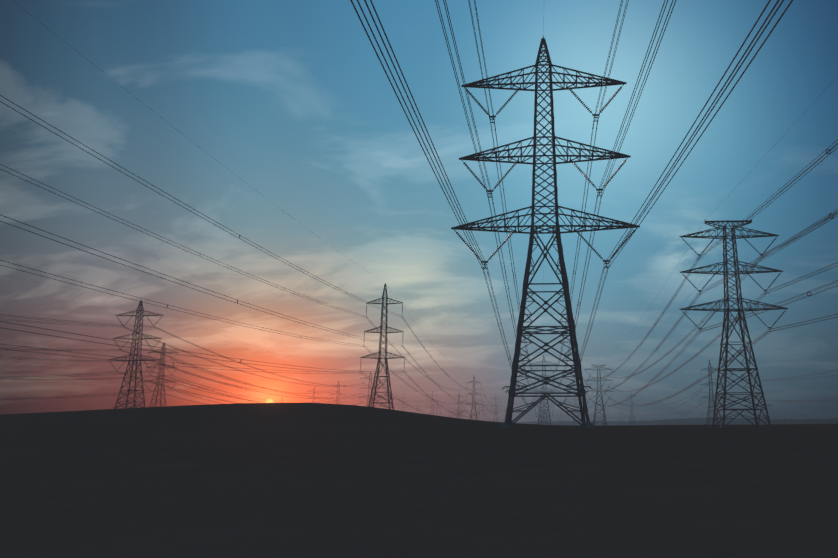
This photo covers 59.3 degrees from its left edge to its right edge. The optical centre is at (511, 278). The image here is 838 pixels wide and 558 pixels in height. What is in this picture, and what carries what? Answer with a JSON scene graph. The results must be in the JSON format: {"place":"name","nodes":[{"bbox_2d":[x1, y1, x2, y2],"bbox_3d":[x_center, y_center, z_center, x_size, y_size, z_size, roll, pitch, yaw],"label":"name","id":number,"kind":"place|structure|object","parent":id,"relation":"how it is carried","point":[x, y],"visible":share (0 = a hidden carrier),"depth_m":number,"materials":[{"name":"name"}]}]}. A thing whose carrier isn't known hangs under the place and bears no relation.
{"place":"outdoors","nodes":[
{"label":"outdoors","id":0,"kind":"place"},
{"bbox_2d":[143,343,177,406],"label":"line tower","id":1,"kind":"structure","parent":0,"point":[162,348],"depth_m":456.35,"materials":[{"name":"metal"}]},
{"bbox_2d":[0,327,442,409],"bbox_3d":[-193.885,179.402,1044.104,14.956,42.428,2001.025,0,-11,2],"label":"line conductors","id":2,"kind":"object","parent":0,"point":[57,397],"visible":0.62,"depth_m":383.78,"materials":[{"name":"grey metal"}]},
{"bbox_2d":[0,280,472,413],"bbox_3d":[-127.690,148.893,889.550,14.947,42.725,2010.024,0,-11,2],"label":"line conductors","id":3,"kind":"object","parent":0,"point":[110,372],"visible":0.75,"depth_m":316.84,"materials":[{"name":"grey metal"}]},
{"bbox_2d":[0,0,496,417],"bbox_3d":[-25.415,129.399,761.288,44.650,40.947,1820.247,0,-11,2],"label":"line conductors","id":4,"kind":"object","parent":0,"point":[192,284],"visible":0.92,"depth_m":92.17,"materials":[{"name":"grey metal"}]},
{"bbox_2d":[359,372,379,406],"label":"line tower","id":5,"kind":"structure","parent":0,"point":[369,391],"depth_m":698.92,"materials":[{"name":"metal"}]},
{"bbox_2d":[0,403,837,557],"bbox_3d":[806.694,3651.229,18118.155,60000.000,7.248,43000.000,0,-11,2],"label":"ground","id":6,"kind":"structure","parent":0,"point":[280,480],"depth_m":17.14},
{"bbox_2d":[109,301,162,408],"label":"line tower","id":7,"kind":"structure","parent":6,"relation":"on","point":[140,316],"depth_m":297.91,"materials":[{"name":"metal"}]},
{"bbox_2d":[360,283,404,409],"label":"line tower","id":8,"kind":"structure","parent":6,"relation":"on","point":[379,358],"depth_m":225.53,"materials":[{"name":"metal"}]},
{"bbox_2d":[451,36,639,427],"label":"line tower","id":9,"kind":"structure","parent":6,"relation":"on","point":[579,389],"depth_m":87.28,"materials":[{"name":"metal"}]},
{"bbox_2d":[679,219,787,427],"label":"line tower","id":10,"kind":"structure","parent":6,"relation":"on","point":[725,327],"depth_m":151.09,"materials":[{"name":"metal"}]},
{"bbox_2d":[0,0,837,425],"label":"sky","id":11,"kind":"structure","parent":0,"point":[295,99],"materials":[{"name":"blue"}]},
{"bbox_2d":[467,377,480,419],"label":"line tower","id":12,"kind":"structure","parent":0,"point":[472,398],"depth_m":581.32,"materials":[{"name":"metal"}]},
{"bbox_2d":[530,355,557,424],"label":"line tower","id":13,"kind":"structure","parent":0,"point":[543,391],"depth_m":499.75,"materials":[{"name":"metal"}]},
{"bbox_2d":[350,0,792,419],"bbox_3d":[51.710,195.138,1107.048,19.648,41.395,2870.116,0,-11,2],"label":"line conductors","id":14,"kind":"object","parent":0,"point":[791,1],"visible":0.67,"depth_m":51.57,"materials":[{"name":"grey metal"}]},
{"bbox_2d":[584,365,614,424],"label":"line tower","id":15,"kind":"structure","parent":0,"point":[599,395],"depth_m":518.48,"materials":[{"name":"metal"}]},
{"bbox_2d":[533,418,831,424],"bbox_3d":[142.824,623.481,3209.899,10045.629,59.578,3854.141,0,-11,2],"label":"distant hills","id":16,"kind":"structure","parent":0,"point":[683,422],"depth_m":4973.70,"materials":[{"name":"grey"}]},
{"bbox_2d":[556,79,837,415],"bbox_3d":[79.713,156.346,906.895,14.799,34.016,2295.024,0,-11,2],"label":"line conductors","id":17,"kind":"object","parent":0,"point":[789,241],"visible":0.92,"depth_m":141.78,"materials":[{"name":"grey metal"}]},
{"bbox_2d":[700,360,722,424],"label":"line tower","id":18,"kind":"structure","parent":0,"point":[709,395],"depth_m":447.84,"materials":[{"name":"metal"}]},
{"bbox_2d":[595,333,837,424],"bbox_3d":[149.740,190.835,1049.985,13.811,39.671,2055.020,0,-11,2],"label":"line conductors","id":19,"kind":"object","parent":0,"point":[771,399],"visible":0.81,"depth_m":314.68,"materials":[{"name":"grey metal"}]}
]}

